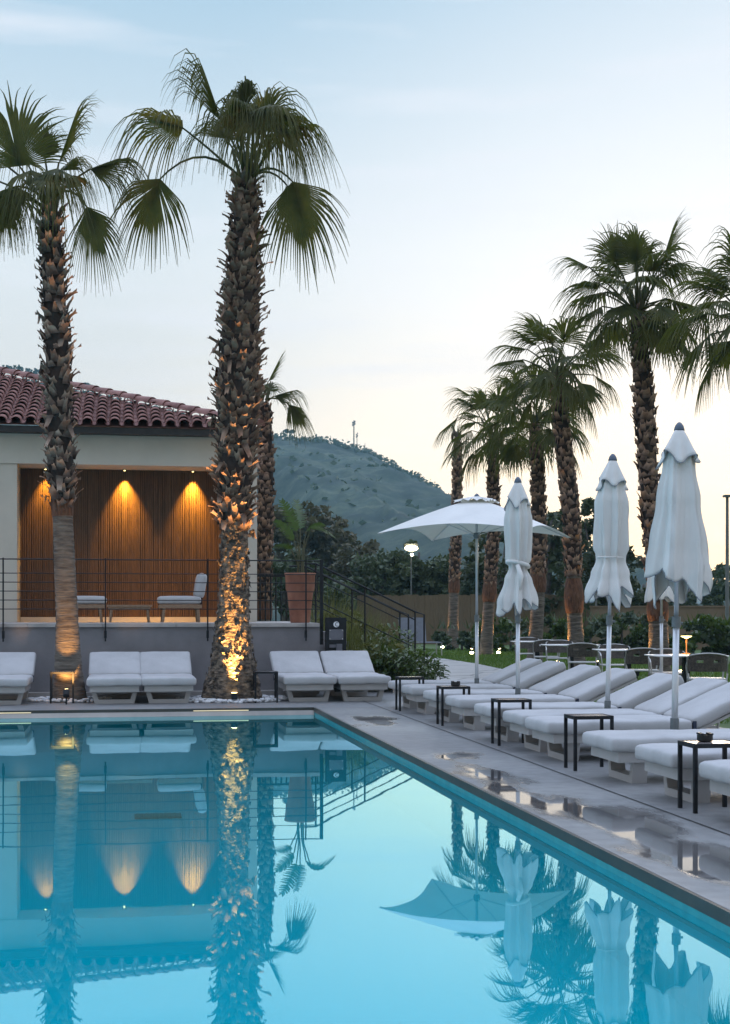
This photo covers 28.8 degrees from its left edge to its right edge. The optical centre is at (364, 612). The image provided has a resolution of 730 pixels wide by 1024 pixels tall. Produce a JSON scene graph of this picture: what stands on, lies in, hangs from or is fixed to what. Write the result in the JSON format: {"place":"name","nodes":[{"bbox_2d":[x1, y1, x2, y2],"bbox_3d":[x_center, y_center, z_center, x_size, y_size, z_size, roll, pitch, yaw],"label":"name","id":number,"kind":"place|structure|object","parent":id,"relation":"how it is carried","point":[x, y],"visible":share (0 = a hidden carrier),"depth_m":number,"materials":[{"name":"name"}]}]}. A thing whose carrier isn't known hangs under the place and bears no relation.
{"place":"outdoors","nodes":[
{"label":"outdoors","id":0,"kind":"place"},
{"bbox_2d":[0,715,724,932],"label":"water","id":1,"kind":"structure","parent":0,"point":[110,822],"depth_m":8.75,"materials":[{"name":"liquid"}]},
{"bbox_2d":[0,923,729,1023],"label":"pool basin","id":2,"kind":"object","parent":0,"point":[364,973],"visible":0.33,"depth_m":7.20,"materials":[{"name":"liquid"}]},
{"bbox_2d":[314,712,729,948],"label":"pool lip","id":3,"kind":"object","parent":2,"relation":"attached to","point":[722,938],"visible":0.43,"depth_m":7.95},
{"bbox_2d":[0,690,729,909],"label":"pool deck","id":4,"kind":"structure","parent":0,"point":[691,856],"depth_m":10.53,"materials":[{"name":"stone"}]},
{"bbox_2d":[0,652,35,704],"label":"sun lounger","id":5,"kind":"object","parent":4,"relation":"on","point":[17,669],"visible":0.99,"depth_m":21.31,"materials":[{"name":"fabric"}]},
{"bbox_2d":[50,671,74,702],"bbox_3d":[-4.383,1.075,20.594,0.340,0.450,0.280,0,0,-10],"label":"side table","id":6,"kind":"object","parent":4,"relation":"on","point":[51,679],"visible":0.99,"depth_m":20.48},
{"bbox_2d":[0,81,155,701],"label":"palm tree","id":7,"kind":"object","parent":4,"relation":"on","point":[61,452],"visible":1,"depth_m":20.73,"materials":[{"name":"green plant"}]},
{"bbox_2d":[86,652,141,703],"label":"sun lounger","id":8,"kind":"object","parent":4,"relation":"on","point":[114,672],"visible":1,"depth_m":21.45,"materials":[{"name":"fabric"}]},
{"bbox_2d":[26,695,287,702],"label":"pebbles","id":9,"kind":"object","parent":4,"relation":"on","point":[200,699],"visible":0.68,"depth_m":20.61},
{"bbox_2d":[0,710,313,718],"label":"pool lip","id":10,"kind":"object","parent":4,"relation":"attached to","point":[153,714],"visible":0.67,"depth_m":19.19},
{"bbox_2d":[0,690,318,696],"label":"wall kerb","id":11,"kind":"structure","parent":4,"relation":"on","point":[139,693],"depth_m":22.28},
{"bbox_2d":[140,651,195,702],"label":"sun lounger","id":12,"kind":"object","parent":4,"relation":"on","point":[164,671],"visible":0.93,"depth_m":21.63,"materials":[{"name":"fabric"}]},
{"bbox_2d":[97,48,349,700],"bbox_3d":[-2.046,-3.553,21.276,3.670,9.706,2.939,0,0,0],"label":"palm tree","id":13,"kind":"object","parent":4,"relation":"on","point":[239,386],"visible":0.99,"depth_m":20.80,"materials":[{"name":"plant"}]},
{"bbox_2d":[253,671,277,702],"bbox_3d":[-1.449,1.075,20.697,0.340,0.450,0.280,0,0,-10],"label":"side table","id":14,"kind":"object","parent":4,"relation":"on","point":[275,673],"visible":0.98,"depth_m":20.58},
{"bbox_2d":[269,651,336,701],"bbox_3d":[-0.966,0.952,21.682,0.793,0.697,2.072,0,0,-10],"label":"sun lounger","id":15,"kind":"object","parent":4,"relation":"on","point":[300,670],"visible":0.94,"depth_m":21.94,"materials":[{"name":"fabric"}]},
{"bbox_2d":[325,618,345,691],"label":"service pillar","id":16,"kind":"structure","parent":4,"relation":"on","point":[335,634],"depth_m":22.93,"materials":[{"name":"black"}]},
{"bbox_2d":[320,651,390,700],"bbox_3d":[-0.172,0.952,21.817,0.793,0.697,2.072,0,0,-10],"label":"sun lounger","id":17,"kind":"object","parent":4,"relation":"on","point":[351,670],"visible":0.91,"depth_m":22.06,"materials":[{"name":"fabric"}]},
{"bbox_2d":[0,707,729,926],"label":"pool edge band","id":18,"kind":"object","parent":4,"relation":"attached to","point":[711,909],"visible":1,"depth_m":9.03,"materials":[{"name":"stone"}]},
{"bbox_2d":[346,631,387,673],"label":"grass clump","id":19,"kind":"object","parent":4,"relation":"on","point":[366,645],"visible":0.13,"depth_m":23.61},
{"bbox_2d":[356,635,417,690],"bbox_3d":[0.347,0.839,23.989,1.314,1.022,1.100,0,0,0],"label":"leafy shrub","id":20,"kind":"object","parent":4,"relation":"on","point":[400,646],"visible":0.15,"depth_m":23.89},
{"bbox_2d":[364,642,410,678],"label":"leafy shrub","id":21,"kind":"object","parent":4,"relation":"on","point":[385,654],"visible":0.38,"depth_m":23.49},
{"bbox_2d":[395,676,423,710],"bbox_3d":[0.597,1.075,18.981,0.340,0.450,0.280,0,0,-10],"label":"side table","id":22,"kind":"object","parent":4,"relation":"on","point":[409,677],"visible":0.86,"depth_m":18.87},
{"bbox_2d":[376,645,444,680],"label":"leafy shrub","id":23,"kind":"object","parent":4,"relation":"on","point":[414,664],"visible":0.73,"depth_m":23.33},
{"bbox_2d":[410,657,449,679],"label":"leafy shrub","id":24,"kind":"object","parent":4,"relation":"on","point":[442,667],"visible":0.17,"depth_m":24.45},
{"bbox_2d":[436,685,469,725],"bbox_3d":[1.026,1.075,16.528,0.340,0.450,0.280,0,0,-10],"label":"side table","id":25,"kind":"object","parent":4,"relation":"on","point":[443,687],"visible":0.86,"depth_m":16.42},
{"bbox_2d":[388,658,542,707],"bbox_3d":[1.393,0.968,19.720,2.072,0.663,0.708,0,0,-9],"label":"sun lounger","id":26,"kind":"object","parent":4,"relation":"on","point":[498,677],"visible":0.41,"depth_m":19.52,"materials":[{"name":"fabric"}]},
{"bbox_2d":[379,494,570,683],"bbox_3d":[1.506,-0.154,19.156,2.058,2.908,2.058,0,0,23],"label":"open umbrella","id":27,"kind":"object","parent":4,"relation":"on","point":[476,514],"visible":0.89,"depth_m":19.02,"materials":[{"name":"fabric"}]},
{"bbox_2d":[401,661,565,713],"bbox_3d":[1.552,0.968,18.625,2.072,0.663,0.708,0,0,-10],"label":"sun lounger","id":28,"kind":"object","parent":4,"relation":"on","point":[537,674],"visible":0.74,"depth_m":18.41,"materials":[{"name":"fabric"}]},
{"bbox_2d":[491,698,531,745],"bbox_3d":[1.446,1.075,14.063,0.340,0.450,0.280,0,0,-10],"label":"side table","id":29,"kind":"object","parent":4,"relation":"on","point":[499,701],"visible":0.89,"depth_m":13.96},
{"bbox_2d":[423,664,600,721],"bbox_3d":[1.783,0.968,17.265,2.072,0.663,0.708,0,0,-10],"label":"sun lounger","id":30,"kind":"object","parent":4,"relation":"on","point":[562,681],"visible":0.61,"depth_m":17.06,"materials":[{"name":"fabric"}]},
{"bbox_2d":[496,477,537,694],"bbox_3d":[1.784,-0.149,16.710,0.500,2.898,0.539,0,0,0],"label":"closed umbrella","id":31,"kind":"object","parent":4,"relation":"on","point":[518,592],"visible":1,"depth_m":16.59,"materials":[{"name":"fabric"}]},
{"bbox_2d":[351,696,729,834],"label":"deck joints","id":32,"kind":"object","parent":4,"relation":"on","point":[568,775],"visible":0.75,"depth_m":11.03,"materials":[{"name":"black"}]},
{"bbox_2d":[445,668,636,729],"bbox_3d":[1.992,0.968,16.138,2.072,0.663,0.708,0,0,-10],"label":"sun lounger","id":33,"kind":"object","parent":4,"relation":"on","point":[592,689],"visible":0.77,"depth_m":15.93,"materials":[{"name":"fabric"}]},
{"bbox_2d":[474,673,683,741],"bbox_3d":[2.214,0.968,14.736,2.072,0.663,0.708,0,0,-10],"label":"sun lounger","id":34,"kind":"object","parent":4,"relation":"on","point":[632,695],"visible":0.59,"depth_m":14.53,"materials":[{"name":"fabric"}]},
{"bbox_2d":[564,713,613,770],"bbox_3d":[1.864,1.075,11.852,0.340,0.450,0.280,0,0,-10],"label":"side table","id":35,"kind":"object","parent":4,"relation":"on","point":[600,716],"visible":0.9,"depth_m":11.75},
{"bbox_2d":[584,454,633,708],"bbox_3d":[2.448,-0.149,14.268,0.498,2.898,0.515,1,0,0],"label":"closed umbrella","id":36,"kind":"object","parent":4,"relation":"on","point":[609,579],"visible":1,"depth_m":14.17,"materials":[{"name":"fabric"}]},
{"bbox_2d":[503,678,727,751],"bbox_3d":[2.410,0.968,13.660,2.072,0.663,0.708,0,0,-10],"label":"sun lounger","id":37,"kind":"object","parent":4,"relation":"on","point":[661,704],"visible":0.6,"depth_m":13.53,"materials":[{"name":"fabric"}]},
{"bbox_2d":[525,682,729,761],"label":"sun lounger","id":38,"kind":"object","parent":4,"relation":"on","point":[707,709],"visible":0.73,"depth_m":12.57,"materials":[{"name":"fabric"}]},
{"bbox_2d":[582,729,729,782],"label":"sun lounger","id":39,"kind":"object","parent":4,"relation":"on","point":[615,749],"visible":0.71,"depth_m":10.88,"materials":[{"name":"fabric"}]},
{"bbox_2d":[644,422,712,729],"bbox_3d":[2.618,-0.149,11.914,0.587,2.898,0.532,1,0,0],"label":"closed umbrella","id":40,"kind":"object","parent":4,"relation":"on","point":[677,559],"visible":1,"depth_m":11.80,"materials":[{"name":"fabric"}]},
{"bbox_2d":[635,743,729,802],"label":"sun lounger","id":41,"kind":"object","parent":4,"relation":"on","point":[661,759],"visible":0.7,"depth_m":9.74,"materials":[{"name":"fabric"}]},
{"bbox_2d":[678,740,729,813],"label":"side table","id":42,"kind":"object","parent":4,"relation":"on","point":[695,745],"visible":0.94,"depth_m":9.35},
{"bbox_2d":[696,732,712,741],"bbox_3d":[2.249,0.822,9.412,0.104,0.056,0.104,0,0,0],"label":"ashtray","id":43,"kind":"object","parent":42,"relation":"on","point":[706,737],"visible":1,"depth_m":9.37,"materials":[{"name":"black"}]},
{"bbox_2d":[699,759,729,796],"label":"sun lounger","id":44,"kind":"object","parent":4,"relation":"on","point":[716,773],"visible":1,"depth_m":8.89,"materials":[{"name":"fabric"}]},
{"bbox_2d":[0,0,729,578],"label":"sky","id":45,"kind":"structure","parent":0,"point":[478,145],"materials":[{"name":"blue"}]},
{"bbox_2d":[2,391,729,620],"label":"hills","id":46,"kind":"structure","parent":0,"point":[396,489],"depth_m":437.47,"materials":[{"name":"plant"}]},
{"bbox_2d":[0,377,639,593],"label":"ridge scrub","id":47,"kind":"object","parent":46,"relation":"on","point":[379,456],"visible":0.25,"depth_m":605.48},
{"bbox_2d":[407,653,500,679],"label":"garden path","id":48,"kind":"structure","parent":0,"point":[460,670],"depth_m":32.39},
{"bbox_2d":[371,622,425,673],"bbox_3d":[0.514,0.734,25.215,1.165,1.159,0.908,0,0,0],"label":"leafy shrub","id":49,"kind":"object","parent":48,"relation":"on","point":[397,637],"visible":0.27,"depth_m":25.18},
{"bbox_2d":[346,626,566,647],"bbox_3d":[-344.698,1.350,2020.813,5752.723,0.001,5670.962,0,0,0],"label":"ground","id":50,"kind":"structure","parent":0,"point":[434,646],"depth_m":57.12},
{"bbox_2d":[0,621,319,692],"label":"terrace wall","id":51,"kind":"structure","parent":50,"relation":"on","point":[38,639],"depth_m":22.60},
{"bbox_2d":[0,366,264,621],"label":"pavilion","id":52,"kind":"structure","parent":51,"relation":"on","point":[146,482],"depth_m":26.34,"materials":[{"name":"paint"}]},
{"bbox_2d":[0,622,272,622],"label":"terrace floor","id":53,"kind":"structure","parent":51,"relation":"on","point":[129,622],"depth_m":24.86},
{"bbox_2d":[77,596,106,622],"bbox_3d":[-4.955,-0.266,24.894,0.856,0.866,0.726,0,0,-10],"label":"lounge chair","id":54,"kind":"object","parent":53,"relation":"on","point":[86,604],"visible":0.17,"depth_m":24.58,"materials":[{"name":"fabric"}]},
{"bbox_2d":[107,605,151,621],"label":"coffee table","id":55,"kind":"object","parent":53,"relation":"on","point":[129,607],"visible":0.76,"depth_m":24.62,"materials":[{"name":"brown wood"}]},
{"bbox_2d":[157,573,206,621],"bbox_3d":[-3.220,-0.266,25.006,0.856,0.866,0.726,0,0,-10],"label":"lounge chair","id":56,"kind":"object","parent":53,"relation":"on","point":[201,577],"visible":0.94,"depth_m":24.69,"materials":[{"name":"fabric"}]},
{"bbox_2d":[0,558,322,644],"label":"terrace railing","id":57,"kind":"object","parent":51,"relation":"on","point":[207,600],"visible":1,"depth_m":22.58,"materials":[{"name":"metal"}]},
{"bbox_2d":[284,573,315,622],"bbox_3d":[-1.084,-0.250,23.750,0.524,0.830,0.524,0,0,0],"label":"plant pot","id":58,"kind":"object","parent":51,"relation":"on","point":[297,616],"visible":0.85,"depth_m":23.58,"materials":[{"name":"ceramic"}]},
{"bbox_2d":[273,498,336,572],"bbox_3d":[-1.074,-1.291,23.802,1.124,1.384,0.754,0,0,-15],"label":"potted plant","id":59,"kind":"object","parent":58,"relation":"on","point":[297,524],"visible":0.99,"depth_m":23.77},
{"bbox_2d":[257,349,315,620],"bbox_3d":[-2.267,-2.430,33.593,1.723,7.561,2.343,0,0,-26],"label":"palm tree","id":60,"kind":"object","parent":50,"relation":"on","point":[266,492],"visible":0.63,"depth_m":33.34,"materials":[{"name":"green plant"}]},
{"bbox_2d":[257,575,329,620],"bbox_3d":[-1.650,0.280,29.746,1.850,2.140,0.200,0,0,-10],"label":"back fence","id":61,"kind":"object","parent":50,"relation":"on","point":[270,576],"visible":0.25,"depth_m":29.70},
{"bbox_2d":[272,500,338,594],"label":"broadleaf tree","id":62,"kind":"object","parent":50,"relation":"on","point":[309,519],"visible":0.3,"depth_m":91.23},
{"bbox_2d":[271,545,356,620],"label":"shrub","id":63,"kind":"object","parent":50,"relation":"on","point":[280,567],"visible":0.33,"depth_m":61.70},
{"bbox_2d":[276,574,371,627],"bbox_3d":[-0.715,0.276,27.383,2.198,2.148,2.222,0,0,0],"label":"grass clump","id":64,"kind":"object","parent":50,"relation":"on","point":[313,621],"visible":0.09,"depth_m":27.32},
{"bbox_2d":[286,515,364,621],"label":"broadleaf tree","id":65,"kind":"object","parent":50,"relation":"on","point":[338,526],"visible":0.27,"depth_m":91.12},
{"bbox_2d":[287,586,383,644],"bbox_3d":[-0.534,0.419,26.496,2.066,1.862,1.976,0,0,0],"label":"grass clump","id":66,"kind":"object","parent":50,"relation":"on","point":[329,615],"visible":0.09,"depth_m":26.39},
{"bbox_2d":[323,539,379,606],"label":"broadleaf tree","id":67,"kind":"object","parent":50,"relation":"on","point":[344,554],"visible":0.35,"depth_m":83.19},
{"bbox_2d":[315,607,388,651],"bbox_3d":[-0.324,0.585,24.553,1.670,1.529,1.550,0,0,32],"label":"grass clump","id":68,"kind":"object","parent":50,"relation":"on","point":[357,624],"visible":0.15,"depth_m":24.37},
{"bbox_2d":[313,600,393,643],"bbox_3d":[-0.237,0.494,26.819,2.075,1.711,1.789,0,0,0],"label":"grass clump","id":69,"kind":"object","parent":50,"relation":"on","point":[357,614],"visible":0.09,"depth_m":26.61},
{"bbox_2d":[289,563,424,679],"bbox_3d":[-0.103,0.242,25.075,2.329,2.196,1.398,0,0,-10],"label":"stair railing","id":70,"kind":"object","parent":50,"relation":"on","point":[322,647],"visible":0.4,"depth_m":24.49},
{"bbox_2d":[346,628,400,660],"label":"grass clump","id":71,"kind":"object","parent":50,"relation":"on","point":[360,645],"visible":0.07,"depth_m":24.41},
{"bbox_2d":[324,548,437,617],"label":"olive bush","id":72,"kind":"object","parent":50,"relation":"on","point":[380,569],"visible":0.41,"depth_m":65.37,"materials":[{"name":"plant"}]},
{"bbox_2d":[354,613,416,645],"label":"grass clump","id":73,"kind":"object","parent":50,"relation":"on","point":[382,629],"visible":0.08,"depth_m":26.99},
{"bbox_2d":[404,544,417,594],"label":"street lamp","id":74,"kind":"object","parent":50,"relation":"on","point":[411,547],"visible":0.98,"depth_m":62.40,"materials":[{"name":"beige"}]},
{"bbox_2d":[365,539,481,595],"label":"olive bush","id":75,"kind":"object","parent":50,"relation":"on","point":[440,564],"visible":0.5,"depth_m":65.19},
{"bbox_2d":[424,560,482,594],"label":"olive bush","id":76,"kind":"object","parent":50,"relation":"on","point":[463,563],"visible":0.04,"depth_m":68.18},
{"bbox_2d":[357,594,631,644],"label":"reed fence","id":77,"kind":"object","parent":50,"relation":"on","point":[434,609],"visible":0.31,"depth_m":61.45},
{"bbox_2d":[462,531,531,594],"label":"trees","id":78,"kind":"object","parent":50,"relation":"on","point":[469,570],"visible":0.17,"depth_m":65.63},
{"bbox_2d":[497,508,584,613],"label":"trees","id":79,"kind":"object","parent":50,"relation":"on","point":[554,555],"visible":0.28,"depth_m":59.62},
{"bbox_2d":[556,497,646,642],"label":"trees","id":80,"kind":"object","parent":50,"relation":"on","point":[588,557],"visible":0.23,"depth_m":55.55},
{"bbox_2d":[668,588,724,605],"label":"trees","id":81,"kind":"object","parent":50,"relation":"on","point":[707,600],"visible":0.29,"depth_m":79.28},
{"bbox_2d":[689,562,729,605],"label":"broadleaf tree","id":82,"kind":"object","parent":50,"relation":"on","point":[715,590],"visible":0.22,"depth_m":87.19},
{"bbox_2d":[714,565,729,592],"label":"broadleaf tree","id":83,"kind":"object","parent":50,"relation":"on","point":[721,576],"visible":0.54,"depth_m":84.51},
{"bbox_2d":[403,648,729,728],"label":"lawn","id":84,"kind":"structure","parent":0,"point":[725,725],"depth_m":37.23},
{"bbox_2d":[398,618,442,654],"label":"fabric lounger","id":85,"kind":"object","parent":84,"relation":"on","point":[419,628],"visible":0.43,"depth_m":43.84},
{"bbox_2d":[446,424,463,648],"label":"palm tree","id":86,"kind":"object","parent":84,"relation":"on","point":[455,561],"visible":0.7,"depth_m":52.84,"materials":[{"name":"brown plant"}]},
{"bbox_2d":[429,618,499,650],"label":"hedge shrub","id":87,"kind":"object","parent":84,"relation":"on","point":[466,640],"visible":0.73,"depth_m":49.79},
{"bbox_2d":[432,376,540,654],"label":"palm tree","id":88,"kind":"object","parent":84,"relation":"on","point":[491,568],"visible":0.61,"depth_m":44.34,"materials":[{"name":"green plant"}]},
{"bbox_2d":[470,613,552,651],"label":"hedge shrub","id":89,"kind":"object","parent":84,"relation":"on","point":[506,625],"visible":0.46,"depth_m":47.81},
{"bbox_2d":[515,637,538,662],"bbox_3d":[3.501,0.922,30.637,0.543,0.799,0.555,0,0,2],"label":"garden chair","id":90,"kind":"object","parent":84,"relation":"on","point":[526,645],"visible":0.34,"depth_m":30.85,"materials":[{"name":"wicker"}]},
{"bbox_2d":[471,360,591,660],"bbox_3d":[4.438,-2.646,37.973,3.376,7.991,3.518,0,0,0],"label":"palm tree","id":91,"kind":"object","parent":84,"relation":"on","point":[537,445],"visible":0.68,"depth_m":37.84,"materials":[{"name":"green plant"}]},
{"bbox_2d":[509,614,566,652],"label":"hedge shrub","id":92,"kind":"object","parent":84,"relation":"on","point":[548,620],"visible":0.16,"depth_m":45.94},
{"bbox_2d":[533,639,559,661],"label":"garden chair","id":93,"kind":"object","parent":84,"relation":"on","point":[537,647],"visible":0.58,"depth_m":28.19,"materials":[{"name":"metal"}]},
{"bbox_2d":[485,311,629,666],"bbox_3d":[4.567,-2.911,33.012,3.269,8.521,3.133,0,0,31],"label":"palm tree","id":94,"kind":"object","parent":84,"relation":"on","point":[564,396],"visible":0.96,"depth_m":32.83,"materials":[{"name":"green plant"}]},
{"bbox_2d":[545,640,572,660],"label":"garden chair","id":95,"kind":"object","parent":84,"relation":"on","point":[556,649],"visible":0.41,"depth_m":27.73,"materials":[{"name":"metal"}]},
{"bbox_2d":[541,644,599,668],"bbox_3d":[3.820,0.953,26.400,1.000,0.735,0.720,0,0,-4],"label":"garden table","id":96,"kind":"object","parent":84,"relation":"on","point":[571,664],"visible":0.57,"depth_m":26.32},
{"bbox_2d":[567,643,597,668],"bbox_3d":[3.864,0.922,25.264,0.543,0.799,0.555,0,0,10],"label":"garden chair","id":97,"kind":"object","parent":84,"relation":"on","point":[581,651],"visible":0.95,"depth_m":25.07,"materials":[{"name":"wicker"}]},
{"bbox_2d":[543,610,640,651],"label":"hedge shrub","id":98,"kind":"object","parent":84,"relation":"on","point":[560,629],"visible":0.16,"depth_m":44.01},
{"bbox_2d":[592,649,630,692],"bbox_3d":[4.220,0.953,22.850,1.000,0.735,0.720,0,0,-4],"label":"garden table","id":99,"kind":"object","parent":84,"relation":"on","point":[628,665],"visible":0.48,"depth_m":22.73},
{"bbox_2d":[598,644,629,671],"bbox_3d":[4.213,0.922,23.986,0.543,0.799,0.555,0,0,4],"label":"garden chair","id":100,"kind":"object","parent":84,"relation":"on","point":[602,654],"visible":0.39,"depth_m":24.17,"materials":[{"name":"wicker"}]},
{"bbox_2d":[583,609,648,651],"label":"hedge shrub","id":101,"kind":"object","parent":84,"relation":"on","point":[599,630],"visible":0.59,"depth_m":41.81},
{"bbox_2d":[548,208,711,675],"bbox_3d":[5.147,-3.236,27.569,3.350,9.172,2.923,0,0,0],"label":"palm tree","id":102,"kind":"object","parent":84,"relation":"on","point":[641,334],"visible":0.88,"depth_m":27.32,"materials":[{"name":"green plant"}]},
{"bbox_2d":[624,648,659,686],"bbox_3d":[4.236,0.922,21.714,0.543,0.799,0.555,0,0,6],"label":"garden chair","id":103,"kind":"object","parent":84,"relation":"on","point":[631,658],"visible":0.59,"depth_m":21.52,"materials":[{"name":"wicker"}]},
{"bbox_2d":[613,617,683,655],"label":"hedge shrub","id":104,"kind":"object","parent":84,"relation":"on","point":[634,637],"visible":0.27,"depth_m":41.69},
{"bbox_2d":[644,525,673,671],"bbox_3d":[4.338,-0.129,20.805,0.490,2.898,0.504,0,0,0],"label":"closed umbrella","id":105,"kind":"object","parent":84,"relation":"on","point":[667,595],"visible":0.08,"depth_m":20.77,"materials":[{"name":"fabric"}]},
{"bbox_2d":[589,606,729,649],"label":"garden wall","id":106,"kind":"structure","parent":84,"relation":"on","point":[691,611],"depth_m":51.58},
{"bbox_2d":[648,648,684,675],"bbox_3d":[4.415,0.922,20.786,0.543,0.799,0.555,0,0,8],"label":"garden chair","id":107,"kind":"object","parent":84,"relation":"on","point":[652,660],"visible":0.44,"depth_m":20.98,"materials":[{"name":"wicker"}]},
{"bbox_2d":[639,613,712,653],"bbox_3d":[9.197,0.683,39.976,2.843,1.423,1.444,0,0,0],"label":"hedge shrub","id":108,"kind":"object","parent":84,"relation":"on","point":[688,626],"visible":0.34,"depth_m":39.93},
{"bbox_2d":[644,654,728,682],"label":"garden table","id":109,"kind":"object","parent":84,"relation":"on","point":[684,660],"visible":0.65,"depth_m":19.80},
{"bbox_2d":[654,226,729,417],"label":"palm tree","id":110,"kind":"object","parent":84,"relation":"on","point":[716,354],"visible":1,"depth_m":23.72,"materials":[{"name":"green plant"}]},
{"bbox_2d":[671,613,729,662],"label":"hedge shrub","id":111,"kind":"object","parent":84,"relation":"on","point":[719,626],"visible":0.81,"depth_m":37.77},
{"bbox_2d":[685,653,727,681],"bbox_3d":[4.545,0.922,18.914,0.543,0.799,0.555,0,0,8],"label":"garden chair","id":112,"kind":"object","parent":84,"relation":"on","point":[708,664],"visible":0.92,"depth_m":18.71,"materials":[{"name":"wicker"}]},
{"bbox_2d":[700,613,729,658],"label":"hedge shrub","id":113,"kind":"object","parent":84,"relation":"on","point":[708,638],"visible":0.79,"depth_m":37.89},
{"bbox_2d":[722,495,729,619],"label":"light pole","id":114,"kind":"object","parent":84,"relation":"on","point":[727,565],"visible":0.73,"depth_m":47.95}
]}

